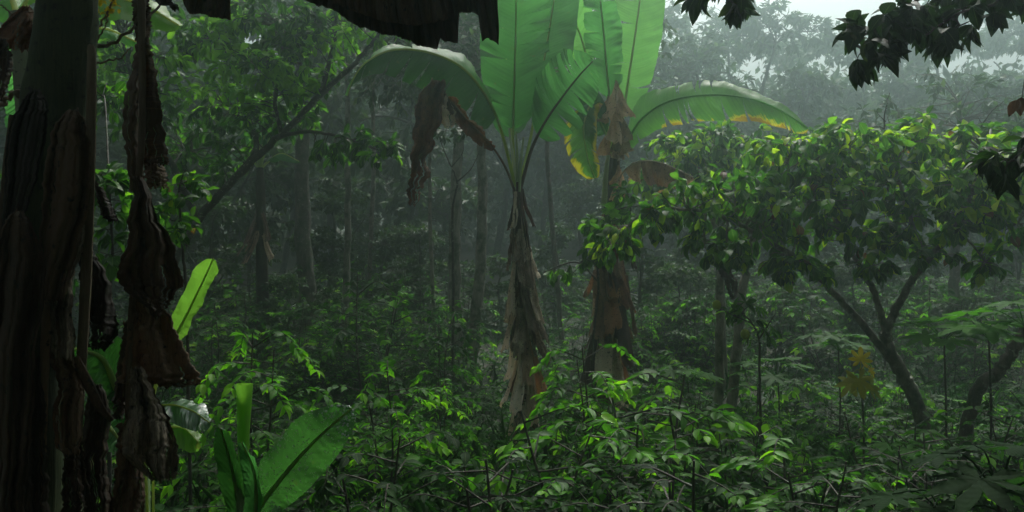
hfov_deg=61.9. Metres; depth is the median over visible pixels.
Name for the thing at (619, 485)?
coffee shrub
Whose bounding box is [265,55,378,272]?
forest tree
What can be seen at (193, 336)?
coffee shrub
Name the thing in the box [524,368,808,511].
coffee shrub
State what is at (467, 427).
coffee shrub
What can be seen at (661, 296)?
coffee shrub
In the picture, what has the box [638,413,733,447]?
coffee shrub
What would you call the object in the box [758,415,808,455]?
broadleaf shrub
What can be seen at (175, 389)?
coffee shrub
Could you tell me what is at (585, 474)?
coffee shrub
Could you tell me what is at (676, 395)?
coffee shrub
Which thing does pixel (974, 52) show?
forest tree
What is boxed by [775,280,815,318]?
coffee shrub
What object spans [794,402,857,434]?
coffee shrub
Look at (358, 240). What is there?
forest tree
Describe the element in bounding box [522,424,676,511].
coffee shrub
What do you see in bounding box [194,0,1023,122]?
sky
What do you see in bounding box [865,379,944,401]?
coffee shrub
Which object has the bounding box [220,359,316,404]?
coffee shrub
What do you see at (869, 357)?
coffee shrub
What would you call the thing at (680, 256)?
forest tree
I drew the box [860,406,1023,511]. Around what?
coffee shrub
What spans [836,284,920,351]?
coffee shrub
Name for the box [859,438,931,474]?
lobed leaf plant
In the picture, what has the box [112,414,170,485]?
coffee shrub
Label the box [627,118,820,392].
broadleaf tree
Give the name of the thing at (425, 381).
coffee shrub
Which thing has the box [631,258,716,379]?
forest tree
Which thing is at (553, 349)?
coffee shrub
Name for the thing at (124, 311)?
forest tree
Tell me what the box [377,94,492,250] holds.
forest tree
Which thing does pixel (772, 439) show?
coffee shrub
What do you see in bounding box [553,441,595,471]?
broadleaf shrub
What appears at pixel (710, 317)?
coffee shrub
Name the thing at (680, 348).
coffee shrub
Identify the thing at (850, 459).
undergrowth plants
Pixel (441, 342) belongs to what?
coffee shrub
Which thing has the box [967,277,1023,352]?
coffee shrub
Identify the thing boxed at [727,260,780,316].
coffee shrub
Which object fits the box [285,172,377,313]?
forest tree
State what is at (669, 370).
lobed leaf plant
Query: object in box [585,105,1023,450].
broadleaf tree
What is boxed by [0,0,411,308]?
shade tree
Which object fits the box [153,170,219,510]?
sapling
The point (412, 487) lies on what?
fern
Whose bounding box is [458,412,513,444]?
coffee shrub
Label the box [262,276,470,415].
coffee shrub
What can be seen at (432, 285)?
slender tree
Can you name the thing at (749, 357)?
coffee shrub
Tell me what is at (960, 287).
coffee shrub
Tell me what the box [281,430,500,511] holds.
coffee shrub
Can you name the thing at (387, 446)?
broadleaf shrub
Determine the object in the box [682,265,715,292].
coffee shrub
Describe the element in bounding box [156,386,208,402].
coffee shrub
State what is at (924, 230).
forest tree
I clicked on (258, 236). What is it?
banana plant
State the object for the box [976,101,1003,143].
dead sapling
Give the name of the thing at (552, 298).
coffee shrub
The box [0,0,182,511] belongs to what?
banana plant
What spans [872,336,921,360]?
coffee shrub
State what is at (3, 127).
forest tree
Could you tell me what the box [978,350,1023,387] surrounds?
coffee shrub
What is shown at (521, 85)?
banana plant
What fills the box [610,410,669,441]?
coffee shrub
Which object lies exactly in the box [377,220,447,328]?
forest tree
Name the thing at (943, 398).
coffee shrub
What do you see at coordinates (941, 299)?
coffee shrub
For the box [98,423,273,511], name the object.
coffee shrub
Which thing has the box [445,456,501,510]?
broadleaf shrub
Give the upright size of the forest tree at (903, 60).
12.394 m
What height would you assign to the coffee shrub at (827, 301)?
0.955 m
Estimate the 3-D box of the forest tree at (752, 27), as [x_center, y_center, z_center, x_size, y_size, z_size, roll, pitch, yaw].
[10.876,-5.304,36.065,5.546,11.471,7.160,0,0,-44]
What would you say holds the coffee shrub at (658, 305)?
on the ground at (570, 253)
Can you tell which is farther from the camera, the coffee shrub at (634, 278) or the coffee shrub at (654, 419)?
the coffee shrub at (634, 278)
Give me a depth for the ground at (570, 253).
20.41 m
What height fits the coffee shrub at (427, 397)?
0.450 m
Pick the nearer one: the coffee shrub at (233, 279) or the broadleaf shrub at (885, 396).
the broadleaf shrub at (885, 396)
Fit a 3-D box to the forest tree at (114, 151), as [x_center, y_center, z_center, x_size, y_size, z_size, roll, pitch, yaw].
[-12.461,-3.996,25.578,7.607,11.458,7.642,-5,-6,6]
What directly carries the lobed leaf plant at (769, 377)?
on the ground at (570, 253)
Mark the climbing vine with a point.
(616, 213)
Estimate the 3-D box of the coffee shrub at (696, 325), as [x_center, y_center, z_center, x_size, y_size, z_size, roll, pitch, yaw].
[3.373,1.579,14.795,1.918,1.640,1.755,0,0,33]
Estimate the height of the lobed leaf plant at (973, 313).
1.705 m
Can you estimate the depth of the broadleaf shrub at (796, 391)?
11.23 m
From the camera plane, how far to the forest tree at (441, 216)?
24.78 m
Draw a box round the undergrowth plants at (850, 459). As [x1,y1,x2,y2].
[75,313,1023,511]
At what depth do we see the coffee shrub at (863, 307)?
15.05 m
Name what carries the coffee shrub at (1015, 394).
on the ground at (570, 253)
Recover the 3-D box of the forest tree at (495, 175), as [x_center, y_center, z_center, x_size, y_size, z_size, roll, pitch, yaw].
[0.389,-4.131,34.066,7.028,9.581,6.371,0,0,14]
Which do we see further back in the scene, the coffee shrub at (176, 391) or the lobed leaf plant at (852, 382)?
the coffee shrub at (176, 391)
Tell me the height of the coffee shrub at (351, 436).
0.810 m
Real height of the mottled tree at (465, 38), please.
7.063 m
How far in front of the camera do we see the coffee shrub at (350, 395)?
12.13 m
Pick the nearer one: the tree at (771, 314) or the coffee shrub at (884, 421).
the coffee shrub at (884, 421)
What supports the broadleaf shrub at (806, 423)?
on the ground at (570, 253)
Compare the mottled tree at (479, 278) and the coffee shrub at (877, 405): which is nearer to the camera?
the coffee shrub at (877, 405)
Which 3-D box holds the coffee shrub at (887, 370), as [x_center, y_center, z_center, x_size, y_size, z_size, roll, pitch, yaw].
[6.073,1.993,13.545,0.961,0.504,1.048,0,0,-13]
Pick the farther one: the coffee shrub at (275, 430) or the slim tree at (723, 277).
the slim tree at (723, 277)
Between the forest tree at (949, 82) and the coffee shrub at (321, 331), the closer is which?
the coffee shrub at (321, 331)
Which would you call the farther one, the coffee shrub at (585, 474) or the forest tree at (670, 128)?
the forest tree at (670, 128)
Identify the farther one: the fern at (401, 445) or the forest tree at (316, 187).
the forest tree at (316, 187)
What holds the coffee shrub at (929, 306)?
on the ground at (570, 253)
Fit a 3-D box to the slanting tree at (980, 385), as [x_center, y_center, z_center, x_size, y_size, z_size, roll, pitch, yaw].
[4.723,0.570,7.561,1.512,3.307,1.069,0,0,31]
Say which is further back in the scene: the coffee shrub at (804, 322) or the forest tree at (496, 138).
the forest tree at (496, 138)
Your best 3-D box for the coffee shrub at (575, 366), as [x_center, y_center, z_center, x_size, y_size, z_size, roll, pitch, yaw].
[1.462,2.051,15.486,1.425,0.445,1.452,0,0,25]
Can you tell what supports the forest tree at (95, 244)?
on the ground at (570, 253)
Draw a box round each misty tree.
[172,0,366,338]
[453,0,681,347]
[812,67,1023,320]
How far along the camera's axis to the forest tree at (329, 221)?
35.00 m
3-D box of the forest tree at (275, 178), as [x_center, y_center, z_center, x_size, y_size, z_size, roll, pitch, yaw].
[-7.958,-1.615,21.799,5.258,6.877,6.126,0,0,24]
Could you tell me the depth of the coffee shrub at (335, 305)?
14.23 m
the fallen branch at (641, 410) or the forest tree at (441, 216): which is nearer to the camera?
the fallen branch at (641, 410)
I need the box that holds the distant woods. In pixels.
[0,22,1023,253]
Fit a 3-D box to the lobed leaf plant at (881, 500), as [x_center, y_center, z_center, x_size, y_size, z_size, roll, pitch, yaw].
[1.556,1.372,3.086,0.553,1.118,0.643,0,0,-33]
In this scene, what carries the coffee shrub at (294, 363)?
on the ground at (570, 253)
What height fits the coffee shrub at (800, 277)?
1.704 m
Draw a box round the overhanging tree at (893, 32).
[673,0,1023,200]
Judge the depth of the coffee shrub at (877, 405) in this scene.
11.39 m
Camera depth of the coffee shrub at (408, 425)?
8.98 m
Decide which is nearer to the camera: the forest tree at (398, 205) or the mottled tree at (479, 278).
the mottled tree at (479, 278)
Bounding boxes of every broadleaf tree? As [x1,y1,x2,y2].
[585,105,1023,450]
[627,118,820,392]
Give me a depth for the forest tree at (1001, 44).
42.08 m
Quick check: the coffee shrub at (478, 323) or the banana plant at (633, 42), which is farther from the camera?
the coffee shrub at (478, 323)
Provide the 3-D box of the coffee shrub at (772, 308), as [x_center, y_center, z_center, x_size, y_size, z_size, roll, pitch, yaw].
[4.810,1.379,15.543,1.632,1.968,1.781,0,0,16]
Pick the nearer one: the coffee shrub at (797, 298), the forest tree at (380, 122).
the coffee shrub at (797, 298)
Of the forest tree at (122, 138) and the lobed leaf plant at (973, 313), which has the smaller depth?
the lobed leaf plant at (973, 313)
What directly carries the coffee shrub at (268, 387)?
on the ground at (570, 253)
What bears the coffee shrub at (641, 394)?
on the ground at (570, 253)
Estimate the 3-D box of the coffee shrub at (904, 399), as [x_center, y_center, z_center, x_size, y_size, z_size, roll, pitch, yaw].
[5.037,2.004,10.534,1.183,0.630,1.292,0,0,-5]
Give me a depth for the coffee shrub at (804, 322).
14.80 m
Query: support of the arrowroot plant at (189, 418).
on the ground at (570, 253)
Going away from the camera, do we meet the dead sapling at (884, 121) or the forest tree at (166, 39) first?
the dead sapling at (884, 121)
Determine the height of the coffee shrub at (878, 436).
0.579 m
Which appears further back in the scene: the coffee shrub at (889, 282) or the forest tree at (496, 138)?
the forest tree at (496, 138)
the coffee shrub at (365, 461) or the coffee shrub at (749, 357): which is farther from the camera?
the coffee shrub at (749, 357)
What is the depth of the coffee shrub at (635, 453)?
5.61 m
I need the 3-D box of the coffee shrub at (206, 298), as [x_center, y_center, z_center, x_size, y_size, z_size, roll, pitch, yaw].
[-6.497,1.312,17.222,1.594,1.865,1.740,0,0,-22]
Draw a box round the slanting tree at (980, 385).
[953,317,1023,469]
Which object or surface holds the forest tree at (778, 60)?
on the ground at (570, 253)
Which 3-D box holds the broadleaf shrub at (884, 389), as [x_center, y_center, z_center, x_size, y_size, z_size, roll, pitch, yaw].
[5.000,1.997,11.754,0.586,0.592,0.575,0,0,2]
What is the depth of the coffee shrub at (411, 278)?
19.07 m
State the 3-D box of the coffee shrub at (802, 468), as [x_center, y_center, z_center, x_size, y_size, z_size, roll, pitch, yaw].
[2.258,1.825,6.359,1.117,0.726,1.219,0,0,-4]
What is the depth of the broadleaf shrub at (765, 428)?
7.44 m
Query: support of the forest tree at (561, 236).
on the ground at (570, 253)
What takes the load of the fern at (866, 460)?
on the ground at (570, 253)
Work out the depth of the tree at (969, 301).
14.93 m
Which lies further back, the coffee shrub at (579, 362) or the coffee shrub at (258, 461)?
the coffee shrub at (579, 362)
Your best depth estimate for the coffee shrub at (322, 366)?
13.63 m
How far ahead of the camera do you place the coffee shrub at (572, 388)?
12.03 m
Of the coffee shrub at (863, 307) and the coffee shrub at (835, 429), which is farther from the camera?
the coffee shrub at (863, 307)
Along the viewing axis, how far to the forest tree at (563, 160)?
31.36 m
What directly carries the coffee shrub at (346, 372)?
on the ground at (570, 253)
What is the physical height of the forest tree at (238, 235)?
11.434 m
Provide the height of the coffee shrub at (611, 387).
1.431 m
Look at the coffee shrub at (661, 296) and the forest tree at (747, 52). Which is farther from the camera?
the forest tree at (747, 52)
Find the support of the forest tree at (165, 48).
on the ground at (570, 253)
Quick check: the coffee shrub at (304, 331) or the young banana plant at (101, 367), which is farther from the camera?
the coffee shrub at (304, 331)
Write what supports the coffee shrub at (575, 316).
on the ground at (570, 253)
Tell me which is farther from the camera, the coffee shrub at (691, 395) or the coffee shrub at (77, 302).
the coffee shrub at (77, 302)
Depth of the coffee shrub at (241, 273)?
19.24 m
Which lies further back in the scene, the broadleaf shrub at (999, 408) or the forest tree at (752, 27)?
the forest tree at (752, 27)
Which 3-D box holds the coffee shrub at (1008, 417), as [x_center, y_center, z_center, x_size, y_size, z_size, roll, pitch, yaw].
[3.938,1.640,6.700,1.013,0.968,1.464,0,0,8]
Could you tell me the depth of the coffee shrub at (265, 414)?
10.62 m
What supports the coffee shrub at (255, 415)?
on the ground at (570, 253)
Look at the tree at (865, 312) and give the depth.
15.38 m
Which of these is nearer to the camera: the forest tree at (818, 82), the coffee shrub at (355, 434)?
the coffee shrub at (355, 434)
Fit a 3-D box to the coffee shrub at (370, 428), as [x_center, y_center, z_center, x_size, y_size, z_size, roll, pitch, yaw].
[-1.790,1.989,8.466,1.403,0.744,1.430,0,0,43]
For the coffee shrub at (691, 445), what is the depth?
6.94 m
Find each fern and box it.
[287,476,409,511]
[355,429,464,469]
[362,454,464,508]
[433,446,499,470]
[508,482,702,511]
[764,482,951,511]
[774,444,935,506]
[853,459,1023,511]
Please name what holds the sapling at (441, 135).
on the ground at (570, 253)
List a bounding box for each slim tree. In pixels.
[703,191,737,420]
[725,186,786,412]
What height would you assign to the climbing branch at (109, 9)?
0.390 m
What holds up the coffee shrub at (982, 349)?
on the ground at (570, 253)
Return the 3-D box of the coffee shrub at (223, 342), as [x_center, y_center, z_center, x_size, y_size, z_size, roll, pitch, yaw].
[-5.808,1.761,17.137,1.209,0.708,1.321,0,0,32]
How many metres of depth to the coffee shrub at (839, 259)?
25.60 m
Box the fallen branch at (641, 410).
[608,389,658,446]
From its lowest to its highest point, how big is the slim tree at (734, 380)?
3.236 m
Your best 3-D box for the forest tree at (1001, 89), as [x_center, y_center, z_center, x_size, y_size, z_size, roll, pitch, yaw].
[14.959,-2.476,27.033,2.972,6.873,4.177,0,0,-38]
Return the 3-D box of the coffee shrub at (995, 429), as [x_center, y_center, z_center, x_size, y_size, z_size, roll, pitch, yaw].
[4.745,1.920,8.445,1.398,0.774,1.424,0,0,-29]
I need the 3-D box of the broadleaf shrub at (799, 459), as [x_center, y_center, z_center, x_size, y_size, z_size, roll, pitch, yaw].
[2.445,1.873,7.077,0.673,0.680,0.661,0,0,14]
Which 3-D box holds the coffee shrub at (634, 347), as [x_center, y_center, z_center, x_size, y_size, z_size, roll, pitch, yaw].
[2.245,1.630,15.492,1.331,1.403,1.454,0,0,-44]
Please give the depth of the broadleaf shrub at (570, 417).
10.19 m
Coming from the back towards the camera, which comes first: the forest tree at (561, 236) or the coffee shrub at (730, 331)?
the forest tree at (561, 236)
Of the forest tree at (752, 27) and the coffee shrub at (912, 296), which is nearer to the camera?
the coffee shrub at (912, 296)
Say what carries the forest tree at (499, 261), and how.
on the ground at (570, 253)
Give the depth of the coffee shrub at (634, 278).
22.74 m
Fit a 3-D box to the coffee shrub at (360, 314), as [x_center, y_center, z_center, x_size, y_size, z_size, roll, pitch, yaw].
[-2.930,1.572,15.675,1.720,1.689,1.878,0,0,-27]
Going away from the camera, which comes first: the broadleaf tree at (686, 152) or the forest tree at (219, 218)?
the broadleaf tree at (686, 152)
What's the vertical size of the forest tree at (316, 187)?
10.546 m
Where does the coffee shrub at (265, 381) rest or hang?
on the ground at (570, 253)
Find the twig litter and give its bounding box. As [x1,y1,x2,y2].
[182,278,1023,511]
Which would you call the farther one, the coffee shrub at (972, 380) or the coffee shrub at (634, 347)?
the coffee shrub at (634, 347)
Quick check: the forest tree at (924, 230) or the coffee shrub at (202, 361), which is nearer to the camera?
the coffee shrub at (202, 361)
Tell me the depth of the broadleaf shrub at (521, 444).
7.63 m
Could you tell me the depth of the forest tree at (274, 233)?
23.99 m
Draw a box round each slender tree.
[264,0,415,352]
[313,6,389,333]
[320,8,479,360]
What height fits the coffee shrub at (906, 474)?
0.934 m
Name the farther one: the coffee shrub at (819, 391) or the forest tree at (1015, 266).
the forest tree at (1015, 266)
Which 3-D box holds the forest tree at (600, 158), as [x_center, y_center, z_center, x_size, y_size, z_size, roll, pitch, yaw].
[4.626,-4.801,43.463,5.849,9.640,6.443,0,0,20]
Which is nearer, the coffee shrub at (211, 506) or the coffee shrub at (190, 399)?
the coffee shrub at (211, 506)
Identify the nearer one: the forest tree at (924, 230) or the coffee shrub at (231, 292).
the coffee shrub at (231, 292)
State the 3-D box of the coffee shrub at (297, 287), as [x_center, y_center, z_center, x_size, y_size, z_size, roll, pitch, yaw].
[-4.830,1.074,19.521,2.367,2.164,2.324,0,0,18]
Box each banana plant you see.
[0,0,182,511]
[0,0,498,511]
[74,258,218,511]
[213,383,355,511]
[230,122,299,359]
[345,0,600,444]
[564,0,807,430]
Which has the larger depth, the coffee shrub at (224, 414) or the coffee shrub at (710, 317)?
the coffee shrub at (710, 317)
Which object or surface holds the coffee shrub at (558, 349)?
on the ground at (570, 253)
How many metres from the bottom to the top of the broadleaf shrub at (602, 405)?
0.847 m
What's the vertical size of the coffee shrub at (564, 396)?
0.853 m
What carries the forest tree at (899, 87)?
on the ground at (570, 253)
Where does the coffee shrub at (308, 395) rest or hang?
on the ground at (570, 253)
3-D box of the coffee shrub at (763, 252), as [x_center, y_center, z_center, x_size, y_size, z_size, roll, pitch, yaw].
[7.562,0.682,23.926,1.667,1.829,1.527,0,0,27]
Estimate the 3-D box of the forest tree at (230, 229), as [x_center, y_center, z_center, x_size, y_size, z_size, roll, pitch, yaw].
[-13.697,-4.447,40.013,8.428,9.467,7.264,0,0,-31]
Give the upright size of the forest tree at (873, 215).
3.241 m
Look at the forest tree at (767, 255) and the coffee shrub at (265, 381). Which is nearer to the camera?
the coffee shrub at (265, 381)
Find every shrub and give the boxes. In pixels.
[72,289,123,324]
[93,466,165,511]
[98,306,127,335]
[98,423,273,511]
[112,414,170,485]
[121,302,269,394]
[123,394,215,433]
[152,374,205,398]
[153,303,279,399]
[155,331,362,511]
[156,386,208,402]
[161,396,223,410]
[161,467,334,511]
[163,429,273,509]
[166,412,254,484]
[179,246,227,294]
[180,284,230,347]
[190,294,322,393]
[194,407,263,463]
[196,328,255,358]
[197,341,235,378]
[205,262,292,332]
[205,287,294,360]
[206,262,284,322]
[209,404,304,437]
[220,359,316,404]
[226,378,311,415]
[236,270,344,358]
[241,302,365,401]
[249,262,351,337]
[253,426,331,470]
[255,419,359,460]
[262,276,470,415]
[274,345,330,400]
[280,438,367,504]
[281,368,354,401]
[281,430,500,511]
[282,365,353,406]
[283,350,343,388]
[285,424,383,451]
[287,395,387,440]
[290,403,373,463]
[291,297,391,384]
[297,255,363,315]
[298,447,363,510]
[302,298,389,375]
[303,300,398,369]
[304,305,369,355]
[306,360,467,508]
[309,390,368,408]
[314,362,379,399]
[315,345,379,397]
[322,495,410,511]
[325,445,390,500]
[342,443,390,477]
[347,358,434,400]
[348,294,406,356]
[350,267,449,347]
[350,403,454,452]
[370,274,438,342]
[373,364,436,409]
[374,267,465,329]
[376,310,509,429]
[377,274,465,372]
[377,431,448,496]
[379,457,601,511]
[391,309,464,370]
[394,368,491,469]
[396,362,443,385]
[399,356,441,381]
[400,394,451,419]
[405,374,447,392]
[405,385,481,420]
[411,294,502,377]
[426,264,512,328]
[427,326,491,389]
[434,380,511,431]
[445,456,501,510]
[449,403,727,511]
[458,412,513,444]
[464,385,510,414]
[480,339,553,378]
[485,360,572,398]
[499,389,578,441]
[510,274,592,333]
[513,425,579,482]
[515,343,682,497]
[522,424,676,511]
[523,458,684,511]
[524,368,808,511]
[536,300,650,370]
[536,340,575,365]
[538,266,589,313]
[538,342,576,361]
[539,289,552,319]
[542,260,593,314]
[543,374,590,419]
[543,417,668,511]
[544,407,585,436]
[550,302,592,363]
[551,460,789,511]
[553,355,642,406]
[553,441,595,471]
[559,358,582,382]
[562,382,626,439]
[571,453,704,502]
[575,309,714,389]
[582,419,641,456]
[585,304,660,368]
[595,372,663,416]
[603,425,739,504]
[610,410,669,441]
[614,379,683,438]
[626,306,682,379]
[626,307,672,369]
[626,366,652,395]
[628,290,728,367]
[629,248,693,302]
[629,282,662,320]
[630,398,707,446]
[632,362,688,404]
[633,283,749,382]
[636,285,674,336]
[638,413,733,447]
[641,388,711,418]
[641,417,725,451]
[642,350,715,387]
[646,412,690,463]
[647,357,711,405]
[650,384,793,466]
[651,401,742,491]
[655,323,714,384]
[656,292,753,385]
[656,405,721,471]
[668,301,764,386]
[674,424,805,511]
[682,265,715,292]
[697,359,741,382]
[700,321,769,355]
[702,277,777,341]
[702,416,793,485]
[706,347,765,387]
[707,263,766,290]
[710,433,893,511]
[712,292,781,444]
[726,269,790,314]
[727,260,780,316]
[731,287,820,373]
[738,382,791,439]
[740,465,893,511]
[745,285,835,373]
[745,447,875,509]
[746,270,816,332]
[756,251,797,288]
[756,287,872,384]
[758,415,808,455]
[759,441,1007,511]
[761,398,830,427]
[764,374,847,425]
[766,244,835,296]
[769,438,839,490]
[771,381,855,400]
[772,378,830,429]
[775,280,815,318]
[788,403,877,450]
[792,395,876,453]
[792,414,835,444]
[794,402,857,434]
[798,244,889,307]
[803,412,995,511]
[805,289,844,323]
[810,244,851,290]
[810,416,868,440]
[811,446,995,511]
[818,331,883,363]
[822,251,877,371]
[826,330,883,371]
[826,418,900,461]
[827,285,952,381]
[835,263,961,326]
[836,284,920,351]
[837,280,1023,401]
[841,373,891,416]
[843,409,941,448]
[846,423,1010,460]
[847,392,935,416]
[851,378,899,414]
[854,382,934,436]
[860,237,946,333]
[860,260,985,334]
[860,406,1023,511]
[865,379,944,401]
[865,393,958,434]
[866,365,928,393]
[868,290,925,358]
[871,392,966,424]
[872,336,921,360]
[876,394,961,441]
[887,265,982,326]
[895,418,1022,468]
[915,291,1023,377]
[920,313,1023,394]
[924,294,946,329]
[930,409,1023,470]
[933,370,1014,398]
[943,396,1023,484]
[944,232,1023,297]
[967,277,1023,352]
[974,285,1023,348]
[974,393,1014,427]
[975,257,1023,297]
[975,452,1023,511]
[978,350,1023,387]
[986,380,1023,407]
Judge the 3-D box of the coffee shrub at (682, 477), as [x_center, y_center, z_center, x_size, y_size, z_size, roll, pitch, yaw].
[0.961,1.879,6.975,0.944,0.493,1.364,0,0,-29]
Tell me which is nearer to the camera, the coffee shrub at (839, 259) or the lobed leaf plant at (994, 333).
the lobed leaf plant at (994, 333)
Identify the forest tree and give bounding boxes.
[0,0,184,263]
[0,0,227,254]
[0,65,121,164]
[0,103,204,253]
[73,168,184,320]
[88,267,203,346]
[94,62,319,320]
[101,16,255,269]
[103,0,319,275]
[107,0,249,125]
[159,67,266,258]
[170,198,255,325]
[199,0,318,282]
[199,160,287,293]
[247,47,342,255]
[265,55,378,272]
[267,14,353,252]
[285,37,477,296]
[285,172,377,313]
[287,96,427,234]
[310,206,403,292]
[315,69,414,261]
[341,16,492,251]
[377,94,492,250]
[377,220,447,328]
[393,197,474,304]
[431,92,573,266]
[451,79,620,271]
[461,251,537,338]
[464,106,541,254]
[514,9,653,278]
[531,222,592,328]
[544,174,640,281]
[551,74,605,241]
[565,83,704,281]
[586,194,674,322]
[598,0,695,258]
[609,30,759,271]
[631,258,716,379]
[640,138,768,278]
[660,5,781,151]
[667,222,757,310]
[677,0,841,170]
[722,59,882,251]
[736,165,802,279]
[751,116,818,247]
[761,28,840,127]
[793,188,866,312]
[802,32,942,227]
[851,55,933,117]
[851,60,964,203]
[855,202,940,293]
[865,149,953,253]
[868,0,991,248]
[886,66,1023,258]
[911,70,1023,260]
[947,207,1023,312]
[950,11,1021,80]
[964,203,1016,282]
[976,11,1023,131]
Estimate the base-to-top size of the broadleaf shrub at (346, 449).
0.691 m
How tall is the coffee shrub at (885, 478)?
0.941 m
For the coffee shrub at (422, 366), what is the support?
on the ground at (570, 253)
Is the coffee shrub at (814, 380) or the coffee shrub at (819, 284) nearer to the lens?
the coffee shrub at (814, 380)
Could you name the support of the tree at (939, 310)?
on the ground at (570, 253)
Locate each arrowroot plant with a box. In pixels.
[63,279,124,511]
[144,399,211,511]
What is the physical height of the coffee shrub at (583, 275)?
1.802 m
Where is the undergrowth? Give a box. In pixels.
[72,273,1023,511]
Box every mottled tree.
[313,12,598,376]
[355,15,578,373]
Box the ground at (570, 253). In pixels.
[72,169,1023,511]
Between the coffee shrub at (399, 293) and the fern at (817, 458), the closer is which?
the fern at (817, 458)
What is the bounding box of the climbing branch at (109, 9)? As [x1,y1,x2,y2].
[0,0,160,106]
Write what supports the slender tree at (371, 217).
on the ground at (570, 253)
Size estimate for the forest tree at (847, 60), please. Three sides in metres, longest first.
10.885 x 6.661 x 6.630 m
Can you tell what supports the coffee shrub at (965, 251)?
on the ground at (570, 253)
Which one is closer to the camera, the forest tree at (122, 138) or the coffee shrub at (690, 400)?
the coffee shrub at (690, 400)
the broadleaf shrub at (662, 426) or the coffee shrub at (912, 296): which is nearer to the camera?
the broadleaf shrub at (662, 426)
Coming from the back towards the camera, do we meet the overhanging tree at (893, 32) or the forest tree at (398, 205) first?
the forest tree at (398, 205)
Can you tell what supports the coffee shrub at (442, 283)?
on the ground at (570, 253)
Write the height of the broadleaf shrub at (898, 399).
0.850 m
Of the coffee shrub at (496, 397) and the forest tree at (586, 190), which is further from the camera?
the forest tree at (586, 190)
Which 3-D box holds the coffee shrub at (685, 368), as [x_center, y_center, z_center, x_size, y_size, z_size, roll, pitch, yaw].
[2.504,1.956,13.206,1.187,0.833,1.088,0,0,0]
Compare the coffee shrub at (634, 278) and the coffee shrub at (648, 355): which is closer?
the coffee shrub at (648, 355)
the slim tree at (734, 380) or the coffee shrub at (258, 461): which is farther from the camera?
the slim tree at (734, 380)
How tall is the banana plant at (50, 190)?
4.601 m
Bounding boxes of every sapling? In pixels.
[0,70,133,493]
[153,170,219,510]
[433,116,478,406]
[872,93,899,191]
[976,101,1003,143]
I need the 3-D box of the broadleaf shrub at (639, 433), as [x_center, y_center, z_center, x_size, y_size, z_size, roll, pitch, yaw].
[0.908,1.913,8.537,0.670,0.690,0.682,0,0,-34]
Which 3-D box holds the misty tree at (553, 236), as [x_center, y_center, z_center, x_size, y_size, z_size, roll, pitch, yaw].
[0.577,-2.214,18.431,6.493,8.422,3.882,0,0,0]
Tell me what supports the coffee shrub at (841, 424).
on the ground at (570, 253)
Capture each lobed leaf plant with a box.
[657,363,723,406]
[728,357,813,422]
[792,331,871,455]
[834,346,881,477]
[850,486,1023,511]
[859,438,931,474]
[894,321,987,462]
[900,440,1023,511]
[912,316,1023,469]
[933,299,1023,506]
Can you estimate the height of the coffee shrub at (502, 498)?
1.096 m
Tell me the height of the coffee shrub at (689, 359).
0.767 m
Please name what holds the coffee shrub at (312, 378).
on the ground at (570, 253)
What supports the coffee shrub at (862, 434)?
on the ground at (570, 253)
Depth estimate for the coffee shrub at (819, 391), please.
12.56 m
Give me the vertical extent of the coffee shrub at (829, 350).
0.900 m
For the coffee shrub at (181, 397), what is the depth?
9.44 m
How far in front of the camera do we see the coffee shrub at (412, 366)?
14.52 m
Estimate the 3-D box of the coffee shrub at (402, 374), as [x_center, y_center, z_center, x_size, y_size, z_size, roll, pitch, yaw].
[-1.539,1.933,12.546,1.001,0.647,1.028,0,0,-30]
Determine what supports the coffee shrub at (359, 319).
on the ground at (570, 253)
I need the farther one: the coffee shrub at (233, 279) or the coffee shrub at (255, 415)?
the coffee shrub at (233, 279)
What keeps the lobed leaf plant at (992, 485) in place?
on the ground at (570, 253)
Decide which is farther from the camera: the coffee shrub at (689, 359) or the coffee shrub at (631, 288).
the coffee shrub at (631, 288)
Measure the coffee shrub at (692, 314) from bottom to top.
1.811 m
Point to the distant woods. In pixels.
(470, 227)
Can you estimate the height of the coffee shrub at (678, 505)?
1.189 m
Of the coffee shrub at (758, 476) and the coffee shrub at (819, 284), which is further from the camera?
the coffee shrub at (819, 284)
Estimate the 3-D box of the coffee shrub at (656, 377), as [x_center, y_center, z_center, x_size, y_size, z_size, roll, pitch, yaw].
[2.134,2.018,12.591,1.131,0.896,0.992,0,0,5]
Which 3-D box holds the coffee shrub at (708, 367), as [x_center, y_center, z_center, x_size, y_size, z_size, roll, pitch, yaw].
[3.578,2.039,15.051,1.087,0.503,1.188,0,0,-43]
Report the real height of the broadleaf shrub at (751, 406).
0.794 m
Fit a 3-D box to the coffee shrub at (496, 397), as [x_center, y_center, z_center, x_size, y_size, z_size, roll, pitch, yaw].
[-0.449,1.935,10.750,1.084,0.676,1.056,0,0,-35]
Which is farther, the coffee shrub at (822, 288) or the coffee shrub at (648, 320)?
the coffee shrub at (822, 288)
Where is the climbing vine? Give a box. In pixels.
[543,180,649,400]
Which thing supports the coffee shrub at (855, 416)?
on the ground at (570, 253)
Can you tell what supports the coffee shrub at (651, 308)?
on the ground at (570, 253)
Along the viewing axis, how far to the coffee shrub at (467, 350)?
13.95 m
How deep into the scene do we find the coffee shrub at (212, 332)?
12.95 m
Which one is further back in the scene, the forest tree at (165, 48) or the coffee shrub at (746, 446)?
the forest tree at (165, 48)
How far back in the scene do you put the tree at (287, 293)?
16.86 m
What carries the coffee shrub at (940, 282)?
on the ground at (570, 253)

